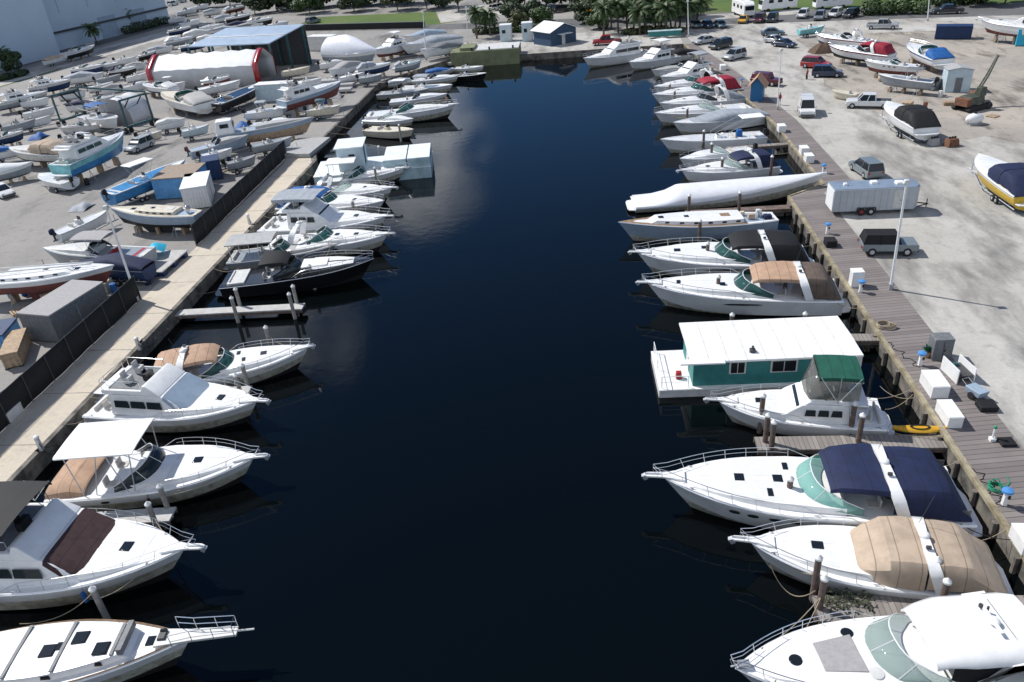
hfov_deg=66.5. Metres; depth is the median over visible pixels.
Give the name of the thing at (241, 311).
finger pier
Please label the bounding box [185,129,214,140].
boat trailer
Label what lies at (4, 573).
side window
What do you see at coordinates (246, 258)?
motor cruiser
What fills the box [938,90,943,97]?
oil drum
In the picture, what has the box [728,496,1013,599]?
motor cruiser
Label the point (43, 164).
boat stand
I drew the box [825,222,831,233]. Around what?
power pedestal
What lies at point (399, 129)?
piling
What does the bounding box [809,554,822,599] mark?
piling
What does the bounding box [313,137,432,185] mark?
work barge
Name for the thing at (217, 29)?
runabout
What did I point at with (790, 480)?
piling
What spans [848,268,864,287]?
dock box
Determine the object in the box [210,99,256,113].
boat trailer
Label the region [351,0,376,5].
tree
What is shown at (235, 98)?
runabout
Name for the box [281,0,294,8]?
tree
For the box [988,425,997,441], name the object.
water tap
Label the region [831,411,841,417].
side window
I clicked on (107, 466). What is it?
motor cruiser
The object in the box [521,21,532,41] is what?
storage shed
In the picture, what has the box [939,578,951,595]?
piling
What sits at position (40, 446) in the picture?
power pedestal
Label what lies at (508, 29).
door
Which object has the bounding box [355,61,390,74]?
motor cruiser
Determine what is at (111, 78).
runabout
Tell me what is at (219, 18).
runabout
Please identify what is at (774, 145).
finger pier
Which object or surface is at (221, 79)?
motor cruiser
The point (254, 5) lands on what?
tree
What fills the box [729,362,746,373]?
window frame
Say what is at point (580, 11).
tree
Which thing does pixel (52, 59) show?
runabout
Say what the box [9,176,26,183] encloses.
boat stand
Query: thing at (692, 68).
flybridge yacht
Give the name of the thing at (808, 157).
dock box
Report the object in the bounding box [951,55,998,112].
loader crane
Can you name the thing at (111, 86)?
runabout
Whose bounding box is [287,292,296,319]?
piling
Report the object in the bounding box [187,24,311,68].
workshop shed
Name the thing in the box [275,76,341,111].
fishing boat
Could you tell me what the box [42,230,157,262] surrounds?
speedboat
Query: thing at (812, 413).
side window
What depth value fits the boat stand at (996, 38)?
135.94 m
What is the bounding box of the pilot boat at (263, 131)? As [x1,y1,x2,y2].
[214,116,313,142]
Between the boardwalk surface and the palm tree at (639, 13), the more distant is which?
the palm tree at (639, 13)
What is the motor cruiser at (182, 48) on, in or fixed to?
on the boat stand
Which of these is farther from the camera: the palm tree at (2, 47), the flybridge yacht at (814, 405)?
the palm tree at (2, 47)
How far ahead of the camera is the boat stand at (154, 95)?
151.08 m
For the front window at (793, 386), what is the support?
in the flybridge yacht at (814, 405)
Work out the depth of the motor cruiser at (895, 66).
118.96 m
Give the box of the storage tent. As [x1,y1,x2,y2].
[145,48,277,89]
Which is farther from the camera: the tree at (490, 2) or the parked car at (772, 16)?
the tree at (490, 2)
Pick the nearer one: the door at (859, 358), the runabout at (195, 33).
the door at (859, 358)
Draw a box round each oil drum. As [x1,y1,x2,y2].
[83,178,89,185]
[109,282,116,292]
[143,280,150,285]
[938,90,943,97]
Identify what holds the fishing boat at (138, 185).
on the boat trailer at (144, 198)
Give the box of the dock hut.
[747,72,768,101]
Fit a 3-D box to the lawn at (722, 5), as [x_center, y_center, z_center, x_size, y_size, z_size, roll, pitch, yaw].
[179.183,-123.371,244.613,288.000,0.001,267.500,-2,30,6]
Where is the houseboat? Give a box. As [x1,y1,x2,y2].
[651,316,863,397]
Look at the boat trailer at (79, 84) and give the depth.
166.83 m
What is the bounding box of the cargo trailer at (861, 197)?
[825,178,928,215]
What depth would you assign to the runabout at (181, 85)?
151.64 m
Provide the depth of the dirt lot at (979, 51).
117.40 m
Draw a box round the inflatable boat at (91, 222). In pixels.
[48,209,108,243]
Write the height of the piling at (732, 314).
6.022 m
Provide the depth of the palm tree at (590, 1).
188.71 m
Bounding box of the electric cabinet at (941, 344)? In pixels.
[928,332,955,359]
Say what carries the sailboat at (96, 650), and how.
on the water
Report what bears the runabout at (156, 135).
on the boat trailer
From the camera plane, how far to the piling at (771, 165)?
87.84 m
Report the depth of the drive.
223.90 m
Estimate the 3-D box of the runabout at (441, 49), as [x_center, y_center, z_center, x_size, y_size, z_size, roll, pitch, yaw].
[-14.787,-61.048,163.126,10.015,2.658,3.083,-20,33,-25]
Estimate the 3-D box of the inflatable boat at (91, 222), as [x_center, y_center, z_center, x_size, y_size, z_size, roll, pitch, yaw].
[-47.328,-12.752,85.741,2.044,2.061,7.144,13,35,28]
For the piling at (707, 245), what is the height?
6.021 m
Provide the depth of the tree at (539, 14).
187.26 m
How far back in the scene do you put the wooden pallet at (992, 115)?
99.19 m
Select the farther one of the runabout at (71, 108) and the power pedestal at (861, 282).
the runabout at (71, 108)
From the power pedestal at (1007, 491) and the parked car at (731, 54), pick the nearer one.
the power pedestal at (1007, 491)
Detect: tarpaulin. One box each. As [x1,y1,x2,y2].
[27,132,47,140]
[68,202,93,211]
[150,242,166,251]
[235,121,252,128]
[329,92,342,98]
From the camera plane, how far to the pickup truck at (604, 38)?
161.99 m
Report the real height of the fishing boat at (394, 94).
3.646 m
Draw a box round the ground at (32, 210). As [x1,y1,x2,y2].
[0,0,1010,525]
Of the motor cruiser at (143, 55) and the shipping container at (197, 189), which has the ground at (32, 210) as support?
the shipping container at (197, 189)
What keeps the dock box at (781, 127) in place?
on the boardwalk surface
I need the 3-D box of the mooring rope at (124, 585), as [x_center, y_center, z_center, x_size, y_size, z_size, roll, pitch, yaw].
[-19.913,12.321,39.904,2.649,0.712,0.040,-27,36,-32]
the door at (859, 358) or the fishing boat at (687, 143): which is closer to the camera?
the door at (859, 358)
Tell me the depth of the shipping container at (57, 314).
65.41 m
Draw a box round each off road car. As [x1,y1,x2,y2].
[750,71,782,86]
[857,229,919,256]
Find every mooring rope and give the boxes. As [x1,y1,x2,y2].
[19,594,90,623]
[101,564,145,597]
[166,468,228,495]
[761,598,819,648]
[770,565,815,596]
[774,598,820,681]
[880,428,947,436]
[961,524,1010,539]
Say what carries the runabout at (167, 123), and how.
on the boat trailer at (166, 131)
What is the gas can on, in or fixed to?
on the houseboat
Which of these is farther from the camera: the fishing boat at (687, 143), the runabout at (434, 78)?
the runabout at (434, 78)
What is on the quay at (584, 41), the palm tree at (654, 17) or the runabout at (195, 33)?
the palm tree at (654, 17)
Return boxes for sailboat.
[0,261,113,299]
[0,615,254,681]
[110,205,202,231]
[618,208,778,240]
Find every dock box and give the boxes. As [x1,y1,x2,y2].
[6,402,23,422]
[719,64,725,70]
[777,123,785,132]
[799,145,809,154]
[803,152,814,162]
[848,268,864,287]
[919,369,950,398]
[935,399,964,427]
[1008,523,1023,555]
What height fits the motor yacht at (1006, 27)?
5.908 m
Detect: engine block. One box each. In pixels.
[927,136,940,145]
[943,136,959,147]
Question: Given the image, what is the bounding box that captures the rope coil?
[876,320,896,329]
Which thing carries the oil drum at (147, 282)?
on the ground at (32, 210)
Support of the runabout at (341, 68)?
on the boat trailer
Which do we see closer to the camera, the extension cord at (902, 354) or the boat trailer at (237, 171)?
the extension cord at (902, 354)
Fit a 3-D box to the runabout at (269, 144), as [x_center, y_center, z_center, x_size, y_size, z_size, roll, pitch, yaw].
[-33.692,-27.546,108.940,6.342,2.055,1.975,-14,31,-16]
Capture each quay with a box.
[0,157,311,480]
[448,28,681,58]
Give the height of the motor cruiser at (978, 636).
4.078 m
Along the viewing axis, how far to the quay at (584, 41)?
166.46 m
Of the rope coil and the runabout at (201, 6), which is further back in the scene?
the runabout at (201, 6)
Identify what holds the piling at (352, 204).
in the water
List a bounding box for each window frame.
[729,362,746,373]
[770,360,797,372]
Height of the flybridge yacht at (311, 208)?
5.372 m
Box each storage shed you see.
[499,23,512,41]
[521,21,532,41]
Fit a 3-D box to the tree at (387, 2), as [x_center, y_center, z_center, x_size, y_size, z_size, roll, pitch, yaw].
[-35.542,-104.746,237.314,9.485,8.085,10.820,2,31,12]
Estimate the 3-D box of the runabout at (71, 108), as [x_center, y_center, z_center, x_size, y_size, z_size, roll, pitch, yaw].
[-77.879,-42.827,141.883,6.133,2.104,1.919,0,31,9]
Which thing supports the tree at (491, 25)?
on the ground at (32, 210)
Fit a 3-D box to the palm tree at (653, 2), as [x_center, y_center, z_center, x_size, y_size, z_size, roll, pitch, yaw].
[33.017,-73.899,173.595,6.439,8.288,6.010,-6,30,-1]
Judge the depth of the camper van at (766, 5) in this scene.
183.10 m
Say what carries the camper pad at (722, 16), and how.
on the road at (995, 9)
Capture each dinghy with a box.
[38,172,79,189]
[832,89,858,99]
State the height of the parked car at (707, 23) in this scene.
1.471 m
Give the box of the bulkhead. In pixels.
[683,45,1023,583]
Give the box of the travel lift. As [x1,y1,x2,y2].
[50,86,157,133]
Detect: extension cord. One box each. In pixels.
[142,314,183,348]
[880,339,919,367]
[972,468,1003,506]
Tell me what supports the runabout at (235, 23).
on the boat trailer
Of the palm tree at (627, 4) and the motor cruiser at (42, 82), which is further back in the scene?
the palm tree at (627, 4)
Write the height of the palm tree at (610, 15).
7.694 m
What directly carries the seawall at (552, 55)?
on the canal bed
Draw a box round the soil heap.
[808,42,831,53]
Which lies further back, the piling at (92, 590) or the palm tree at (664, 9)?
the palm tree at (664, 9)
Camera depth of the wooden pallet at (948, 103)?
105.08 m
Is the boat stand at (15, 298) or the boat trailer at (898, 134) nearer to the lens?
the boat stand at (15, 298)
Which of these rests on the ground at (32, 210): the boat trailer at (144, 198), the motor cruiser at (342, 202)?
the boat trailer at (144, 198)
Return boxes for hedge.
[0,69,29,80]
[120,16,169,33]
[472,22,539,34]
[620,25,685,34]
[860,0,931,15]
[930,0,988,6]
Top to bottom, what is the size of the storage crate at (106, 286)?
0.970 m
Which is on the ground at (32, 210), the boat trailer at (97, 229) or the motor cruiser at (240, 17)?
the boat trailer at (97, 229)
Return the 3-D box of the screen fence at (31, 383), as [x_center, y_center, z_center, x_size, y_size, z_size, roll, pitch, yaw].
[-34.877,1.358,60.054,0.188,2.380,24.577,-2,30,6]
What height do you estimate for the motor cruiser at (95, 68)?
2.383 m
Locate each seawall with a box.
[6,59,450,480]
[520,43,682,60]
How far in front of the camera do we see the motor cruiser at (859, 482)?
41.24 m
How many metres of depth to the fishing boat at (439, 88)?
139.56 m
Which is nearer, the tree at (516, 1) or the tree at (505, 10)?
the tree at (505, 10)
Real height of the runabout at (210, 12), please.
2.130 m
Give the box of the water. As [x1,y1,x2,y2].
[0,56,1023,681]
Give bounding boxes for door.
[3,321,20,338]
[18,331,31,363]
[53,286,105,337]
[97,14,119,38]
[128,7,148,30]
[206,174,214,204]
[507,28,510,40]
[528,27,531,40]
[857,357,862,366]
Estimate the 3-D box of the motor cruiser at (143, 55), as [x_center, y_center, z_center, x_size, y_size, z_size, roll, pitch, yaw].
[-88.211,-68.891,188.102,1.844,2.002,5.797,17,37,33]
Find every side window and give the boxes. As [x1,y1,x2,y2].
[0,569,11,578]
[12,569,42,578]
[114,400,129,407]
[130,401,145,408]
[146,402,161,409]
[291,217,297,222]
[307,217,314,222]
[616,48,626,52]
[628,46,638,50]
[805,410,815,416]
[818,411,828,416]
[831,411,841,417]
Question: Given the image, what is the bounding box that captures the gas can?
[675,370,681,378]
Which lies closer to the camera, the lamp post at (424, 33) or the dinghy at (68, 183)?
the dinghy at (68, 183)
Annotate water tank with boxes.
[964,111,983,125]
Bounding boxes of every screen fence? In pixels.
[0,275,141,431]
[190,140,286,245]
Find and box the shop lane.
[21,12,198,66]
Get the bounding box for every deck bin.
[823,236,837,247]
[975,399,999,412]
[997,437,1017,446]
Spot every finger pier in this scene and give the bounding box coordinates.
[94,386,252,403]
[99,507,177,529]
[175,303,305,322]
[685,205,791,215]
[726,142,787,150]
[753,434,947,455]
[810,595,1023,623]
[851,334,878,344]
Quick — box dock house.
[530,20,578,46]
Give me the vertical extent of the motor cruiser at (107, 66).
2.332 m
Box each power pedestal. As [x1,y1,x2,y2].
[33,435,59,452]
[133,337,153,350]
[246,214,258,223]
[821,163,826,171]
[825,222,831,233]
[858,279,865,292]
[917,350,926,365]
[1000,486,1013,505]
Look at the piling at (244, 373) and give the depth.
57.28 m
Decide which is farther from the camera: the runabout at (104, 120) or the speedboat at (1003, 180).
the runabout at (104, 120)
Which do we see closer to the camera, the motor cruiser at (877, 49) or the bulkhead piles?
the bulkhead piles
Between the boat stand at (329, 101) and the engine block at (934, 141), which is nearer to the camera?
the engine block at (934, 141)
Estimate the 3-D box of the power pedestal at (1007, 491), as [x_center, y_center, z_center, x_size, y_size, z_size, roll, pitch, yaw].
[25.670,8.088,40.533,0.600,1.120,0.571,-2,30,6]
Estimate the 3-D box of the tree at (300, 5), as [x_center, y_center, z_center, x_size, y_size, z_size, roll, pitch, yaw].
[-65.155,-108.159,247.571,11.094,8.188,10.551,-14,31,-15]
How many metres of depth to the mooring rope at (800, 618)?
35.46 m
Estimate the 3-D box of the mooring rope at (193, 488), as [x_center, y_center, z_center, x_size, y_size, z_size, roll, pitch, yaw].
[-18.835,8.547,46.801,4.005,0.530,0.040,-21,34,-25]
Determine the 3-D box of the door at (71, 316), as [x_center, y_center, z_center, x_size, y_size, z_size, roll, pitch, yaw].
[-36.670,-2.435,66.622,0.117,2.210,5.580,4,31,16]
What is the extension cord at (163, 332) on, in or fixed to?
on the ground at (32, 210)
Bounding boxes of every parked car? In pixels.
[0,182,15,198]
[123,134,154,152]
[167,0,178,5]
[275,5,285,9]
[305,16,320,23]
[488,3,501,9]
[552,4,570,12]
[689,20,702,28]
[692,35,716,44]
[701,19,714,28]
[708,37,732,49]
[713,19,727,28]
[721,46,746,60]
[752,12,765,22]
[760,27,784,35]
[763,34,782,42]
[765,11,778,22]
[771,38,797,47]
[796,7,809,18]
[800,55,832,67]
[811,64,843,77]
[813,9,825,20]
[827,6,843,17]
[841,7,859,17]
[848,156,884,178]
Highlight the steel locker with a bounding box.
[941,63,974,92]
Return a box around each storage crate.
[0,317,20,348]
[0,328,31,369]
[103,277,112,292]
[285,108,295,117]
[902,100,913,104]
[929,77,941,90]
[1014,29,1023,45]
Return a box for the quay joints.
[0,160,313,445]
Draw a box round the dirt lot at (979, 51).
[796,29,1023,144]
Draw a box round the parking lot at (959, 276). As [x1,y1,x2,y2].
[677,15,1023,447]
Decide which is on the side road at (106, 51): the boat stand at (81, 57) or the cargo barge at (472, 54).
the boat stand at (81, 57)
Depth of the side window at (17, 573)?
39.87 m
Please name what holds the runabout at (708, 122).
on the water
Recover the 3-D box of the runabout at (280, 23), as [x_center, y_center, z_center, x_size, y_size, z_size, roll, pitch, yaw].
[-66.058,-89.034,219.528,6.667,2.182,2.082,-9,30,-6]
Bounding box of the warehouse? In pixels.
[0,0,168,70]
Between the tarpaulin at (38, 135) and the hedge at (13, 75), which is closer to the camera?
the tarpaulin at (38, 135)
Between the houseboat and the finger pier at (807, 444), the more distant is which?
the houseboat
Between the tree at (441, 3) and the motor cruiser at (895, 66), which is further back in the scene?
the tree at (441, 3)
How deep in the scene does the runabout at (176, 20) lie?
249.61 m
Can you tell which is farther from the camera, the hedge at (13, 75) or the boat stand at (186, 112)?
the hedge at (13, 75)
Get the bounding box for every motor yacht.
[321,34,376,61]
[583,36,647,67]
[975,15,1023,36]
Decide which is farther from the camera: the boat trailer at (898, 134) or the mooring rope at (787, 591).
the boat trailer at (898, 134)
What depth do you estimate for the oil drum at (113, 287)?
72.52 m
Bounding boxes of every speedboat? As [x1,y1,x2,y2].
[0,161,32,181]
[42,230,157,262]
[184,134,248,159]
[626,172,826,212]
[906,39,955,69]
[974,153,1023,210]
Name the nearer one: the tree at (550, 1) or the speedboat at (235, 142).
the speedboat at (235, 142)
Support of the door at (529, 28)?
in the storage shed at (527, 33)
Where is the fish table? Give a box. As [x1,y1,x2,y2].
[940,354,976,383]
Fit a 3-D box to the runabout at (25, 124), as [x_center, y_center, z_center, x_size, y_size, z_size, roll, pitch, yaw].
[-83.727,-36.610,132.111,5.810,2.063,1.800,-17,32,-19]
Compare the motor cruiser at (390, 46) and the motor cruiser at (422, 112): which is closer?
the motor cruiser at (422, 112)
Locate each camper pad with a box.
[698,13,739,18]
[764,9,798,14]
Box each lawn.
[0,68,60,86]
[699,0,1023,12]
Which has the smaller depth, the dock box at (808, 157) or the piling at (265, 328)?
the piling at (265, 328)
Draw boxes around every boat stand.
[0,141,21,145]
[8,294,28,309]
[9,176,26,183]
[26,161,48,170]
[68,53,91,60]
[75,157,121,181]
[134,225,189,237]
[149,93,160,98]
[168,108,202,116]
[295,99,332,117]
[381,53,404,60]
[399,69,416,75]
[840,59,867,66]
[887,87,922,94]
[906,58,936,71]
[993,35,1015,44]
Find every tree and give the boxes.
[0,45,10,71]
[0,50,21,71]
[80,22,100,44]
[190,0,211,5]
[211,0,240,5]
[237,0,265,13]
[257,0,284,10]
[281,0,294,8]
[290,0,324,12]
[336,0,367,10]
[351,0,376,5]
[380,0,407,9]
[426,0,450,6]
[449,0,462,10]
[464,5,486,38]
[469,10,497,26]
[480,8,499,35]
[482,0,500,4]
[498,1,524,18]
[501,0,524,5]
[507,8,529,26]
[520,0,546,17]
[530,6,553,23]
[542,0,556,6]
[556,0,570,3]
[566,0,593,22]
[580,0,602,10]
[584,8,609,28]
[591,0,615,33]
[597,0,611,29]
[605,0,628,32]
[615,2,640,20]
[620,0,632,27]
[620,0,644,26]
[627,1,652,34]
[633,0,653,25]
[645,2,665,25]
[651,0,662,26]
[652,0,680,28]
[665,0,689,26]
[677,0,700,29]
[692,0,713,19]
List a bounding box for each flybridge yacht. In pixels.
[0,480,206,609]
[82,357,270,431]
[257,188,394,240]
[628,38,681,70]
[660,51,717,82]
[703,354,894,435]
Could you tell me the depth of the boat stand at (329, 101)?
129.47 m
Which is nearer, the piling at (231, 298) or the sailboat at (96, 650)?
the sailboat at (96, 650)
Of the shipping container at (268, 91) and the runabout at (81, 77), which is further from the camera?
the runabout at (81, 77)
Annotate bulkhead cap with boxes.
[683,43,1023,560]
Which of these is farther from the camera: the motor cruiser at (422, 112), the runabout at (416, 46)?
the runabout at (416, 46)
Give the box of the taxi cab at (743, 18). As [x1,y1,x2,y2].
[737,15,748,23]
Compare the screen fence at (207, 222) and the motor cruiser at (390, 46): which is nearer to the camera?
the screen fence at (207, 222)
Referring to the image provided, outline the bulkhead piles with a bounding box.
[788,205,1021,573]
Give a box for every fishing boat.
[47,126,123,177]
[100,157,184,205]
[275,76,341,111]
[362,124,413,138]
[374,78,428,99]
[385,77,416,87]
[397,74,452,92]
[660,113,769,152]
[879,66,939,90]
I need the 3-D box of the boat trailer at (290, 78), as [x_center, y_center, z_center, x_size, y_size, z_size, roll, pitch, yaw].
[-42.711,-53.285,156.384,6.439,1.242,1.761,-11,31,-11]
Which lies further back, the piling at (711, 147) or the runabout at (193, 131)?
the runabout at (193, 131)
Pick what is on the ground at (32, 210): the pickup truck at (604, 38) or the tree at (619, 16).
the tree at (619, 16)
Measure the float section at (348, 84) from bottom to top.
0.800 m
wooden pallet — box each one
[9,306,24,317]
[943,100,953,105]
[986,114,999,117]
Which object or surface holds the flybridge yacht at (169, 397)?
on the water
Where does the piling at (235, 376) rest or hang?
in the water
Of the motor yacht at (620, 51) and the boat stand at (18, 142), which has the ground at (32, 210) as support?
the boat stand at (18, 142)
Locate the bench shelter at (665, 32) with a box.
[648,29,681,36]
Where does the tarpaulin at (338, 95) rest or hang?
on the ground at (32, 210)
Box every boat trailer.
[24,120,55,131]
[39,180,79,192]
[63,215,118,243]
[70,82,90,86]
[70,110,97,114]
[107,193,153,205]
[113,274,156,286]
[162,123,190,133]
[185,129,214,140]
[209,85,244,97]
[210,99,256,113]
[230,161,258,174]
[283,70,312,79]
[314,112,345,120]
[360,79,384,86]
[800,30,825,37]
[879,111,919,140]
[967,163,1014,209]
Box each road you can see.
[0,21,208,85]
[308,3,1023,30]
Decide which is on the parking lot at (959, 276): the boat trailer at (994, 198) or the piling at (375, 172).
the boat trailer at (994, 198)
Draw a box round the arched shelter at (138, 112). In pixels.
[98,92,153,124]
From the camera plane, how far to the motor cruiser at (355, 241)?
78.67 m
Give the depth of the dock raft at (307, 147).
109.89 m
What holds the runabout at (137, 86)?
on the boat trailer
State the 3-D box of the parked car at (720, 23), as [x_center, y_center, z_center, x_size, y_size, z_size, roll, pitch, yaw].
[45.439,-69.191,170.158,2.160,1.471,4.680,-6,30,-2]
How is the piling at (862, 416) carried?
in the water
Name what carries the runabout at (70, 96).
on the boat trailer
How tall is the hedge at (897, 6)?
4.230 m
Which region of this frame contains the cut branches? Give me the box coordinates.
[823,586,873,612]
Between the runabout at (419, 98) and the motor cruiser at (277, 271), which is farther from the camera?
the runabout at (419, 98)
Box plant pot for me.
[922,343,930,357]
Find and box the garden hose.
[987,475,1009,493]
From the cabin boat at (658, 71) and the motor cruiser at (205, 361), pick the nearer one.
the motor cruiser at (205, 361)
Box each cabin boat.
[651,62,710,78]
[679,143,757,167]
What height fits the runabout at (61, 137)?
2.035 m
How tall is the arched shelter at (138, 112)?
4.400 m
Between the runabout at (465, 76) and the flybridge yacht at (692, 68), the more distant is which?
the runabout at (465, 76)
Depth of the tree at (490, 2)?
227.35 m
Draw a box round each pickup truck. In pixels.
[592,34,620,45]
[845,92,891,108]
[866,18,898,29]
[931,3,964,14]
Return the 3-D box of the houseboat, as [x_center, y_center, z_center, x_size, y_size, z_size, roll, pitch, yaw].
[16.834,1.118,54.309,13.567,3.700,5.800,-3,30,4]
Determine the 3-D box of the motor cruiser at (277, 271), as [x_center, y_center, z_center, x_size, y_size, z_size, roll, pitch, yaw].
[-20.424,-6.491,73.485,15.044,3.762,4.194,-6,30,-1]
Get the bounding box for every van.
[732,0,754,16]
[758,0,797,11]
[797,93,816,116]
[812,0,852,8]
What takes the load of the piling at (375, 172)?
in the water
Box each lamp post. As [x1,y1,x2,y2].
[102,205,139,301]
[422,12,426,59]
[465,6,468,43]
[686,0,689,36]
[776,48,783,109]
[888,179,910,289]
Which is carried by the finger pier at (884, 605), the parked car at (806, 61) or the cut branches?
the cut branches
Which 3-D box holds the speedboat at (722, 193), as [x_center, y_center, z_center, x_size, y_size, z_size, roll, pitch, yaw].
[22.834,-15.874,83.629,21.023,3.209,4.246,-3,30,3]
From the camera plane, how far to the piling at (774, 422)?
46.12 m
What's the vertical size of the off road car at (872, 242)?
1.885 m
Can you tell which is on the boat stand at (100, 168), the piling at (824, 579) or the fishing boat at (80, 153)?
the fishing boat at (80, 153)
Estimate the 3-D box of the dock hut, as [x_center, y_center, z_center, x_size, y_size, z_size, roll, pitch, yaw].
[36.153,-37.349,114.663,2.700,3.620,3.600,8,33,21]
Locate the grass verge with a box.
[301,11,455,24]
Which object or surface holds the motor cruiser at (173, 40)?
on the boat stand
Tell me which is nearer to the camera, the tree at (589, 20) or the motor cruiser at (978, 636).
the motor cruiser at (978, 636)
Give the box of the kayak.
[892,424,947,433]
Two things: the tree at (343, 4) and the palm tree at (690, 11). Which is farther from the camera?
the tree at (343, 4)
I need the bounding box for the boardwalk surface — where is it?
[686,43,1023,524]
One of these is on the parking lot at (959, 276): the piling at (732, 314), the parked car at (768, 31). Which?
the parked car at (768, 31)
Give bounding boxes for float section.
[321,78,338,82]
[338,87,352,92]
[340,82,354,86]
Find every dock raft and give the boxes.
[154,250,187,276]
[285,137,330,157]
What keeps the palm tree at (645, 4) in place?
on the quay at (584, 41)
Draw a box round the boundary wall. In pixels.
[303,21,424,30]
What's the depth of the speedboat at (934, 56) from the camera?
120.31 m
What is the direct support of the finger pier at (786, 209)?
in the water
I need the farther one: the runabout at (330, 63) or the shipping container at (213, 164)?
the runabout at (330, 63)
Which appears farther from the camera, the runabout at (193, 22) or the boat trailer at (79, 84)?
the runabout at (193, 22)
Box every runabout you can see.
[0,118,34,131]
[0,146,16,159]
[13,114,51,127]
[18,106,54,119]
[19,96,48,108]
[41,55,65,65]
[57,131,89,140]
[58,89,85,100]
[61,71,103,84]
[65,99,97,111]
[70,252,156,279]
[77,102,117,128]
[84,81,112,92]
[92,74,120,83]
[101,83,126,94]
[112,55,136,64]
[119,81,147,92]
[122,72,146,82]
[125,62,145,70]
[133,129,161,140]
[147,45,172,53]
[155,117,184,130]
[162,76,184,89]
[165,16,184,23]
[174,7,196,15]
[177,123,208,137]
[178,19,199,26]
[183,29,211,37]
[190,3,208,9]
[194,79,240,94]
[196,23,223,30]
[196,34,209,41]
[196,148,231,161]
[202,8,221,15]
[211,84,255,112]
[212,14,234,22]
[213,25,236,33]
[221,155,254,170]
[225,21,252,25]
[237,21,262,26]
[241,100,282,119]
[246,136,292,153]
[247,116,288,125]
[265,21,288,25]
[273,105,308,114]
[281,66,309,77]
[293,76,321,85]
[303,98,339,116]
[317,58,342,69]
[328,61,360,77]
[335,72,364,82]
[355,72,381,83]
[362,112,412,127]
[386,91,447,108]
[400,34,462,53]
[402,29,446,41]
[410,73,457,84]
[419,42,463,56]
[425,67,453,76]
[451,63,483,72]
[452,71,485,80]
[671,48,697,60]
[673,108,769,134]
[797,24,824,35]
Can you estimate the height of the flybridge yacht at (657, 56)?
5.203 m
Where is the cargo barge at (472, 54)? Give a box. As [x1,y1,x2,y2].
[450,42,520,66]
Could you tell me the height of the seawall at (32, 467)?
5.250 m
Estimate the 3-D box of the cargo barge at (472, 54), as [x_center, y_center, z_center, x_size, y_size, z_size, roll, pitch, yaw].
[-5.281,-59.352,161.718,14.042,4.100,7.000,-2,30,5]
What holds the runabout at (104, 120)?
on the boat trailer
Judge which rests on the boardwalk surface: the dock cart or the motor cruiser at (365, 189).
the dock cart
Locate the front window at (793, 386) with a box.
[792,384,798,406]
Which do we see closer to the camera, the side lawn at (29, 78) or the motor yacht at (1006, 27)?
the motor yacht at (1006, 27)
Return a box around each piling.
[88,586,110,618]
[144,501,159,528]
[156,484,173,518]
[229,296,239,322]
[233,287,241,305]
[233,373,241,389]
[240,363,251,393]
[263,325,271,345]
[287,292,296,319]
[291,284,298,303]
[351,200,354,210]
[373,166,378,184]
[398,124,401,141]
[687,194,690,211]
[698,219,701,241]
[702,130,705,149]
[706,241,709,250]
[710,142,713,152]
[716,274,720,283]
[730,312,734,319]
[737,191,741,211]
[757,393,766,433]
[762,412,771,442]
[768,419,777,455]
[769,155,773,175]
[787,476,793,488]
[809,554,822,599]
[813,575,828,622]
[849,401,857,434]
[855,412,865,442]
[927,556,941,582]
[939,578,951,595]
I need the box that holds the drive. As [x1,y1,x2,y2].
[434,3,521,22]
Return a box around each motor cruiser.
[0,87,47,110]
[0,128,23,144]
[9,138,64,162]
[27,75,70,92]
[43,418,270,510]
[58,42,94,59]
[58,117,101,134]
[70,62,102,73]
[87,93,114,106]
[98,60,118,71]
[107,64,135,75]
[136,50,155,61]
[141,81,179,93]
[154,338,315,386]
[160,87,216,113]
[164,36,192,45]
[167,24,190,35]
[178,41,203,51]
[201,73,229,86]
[215,250,373,298]
[223,4,245,13]
[223,231,342,270]
[224,12,250,22]
[247,16,272,24]
[265,212,395,255]
[274,179,383,215]
[316,169,398,202]
[321,156,410,185]
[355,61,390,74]
[361,99,459,123]
[373,31,405,56]
[392,58,420,72]
[628,212,813,276]
[635,242,850,315]
[641,424,981,536]
[652,74,742,102]
[653,60,718,92]
[654,100,751,124]
[659,76,745,109]
[676,137,782,182]
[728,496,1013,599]
[730,591,1023,681]
[816,20,873,45]
[829,37,897,61]
[865,57,920,75]
[883,101,941,140]
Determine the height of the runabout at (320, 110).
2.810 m
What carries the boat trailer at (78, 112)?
on the ground at (32, 210)
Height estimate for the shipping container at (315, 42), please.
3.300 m
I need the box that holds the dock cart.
[962,377,989,399]
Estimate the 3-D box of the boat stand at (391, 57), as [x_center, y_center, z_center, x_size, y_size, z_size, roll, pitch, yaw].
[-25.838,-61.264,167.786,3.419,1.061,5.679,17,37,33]
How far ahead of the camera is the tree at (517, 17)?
184.58 m
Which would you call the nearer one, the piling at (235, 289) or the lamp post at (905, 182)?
the lamp post at (905, 182)
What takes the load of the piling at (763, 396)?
in the water
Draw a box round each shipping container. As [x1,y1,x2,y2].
[16,280,107,341]
[150,162,206,200]
[179,170,214,208]
[200,153,222,179]
[253,80,292,101]
[307,34,336,50]
[934,24,973,39]

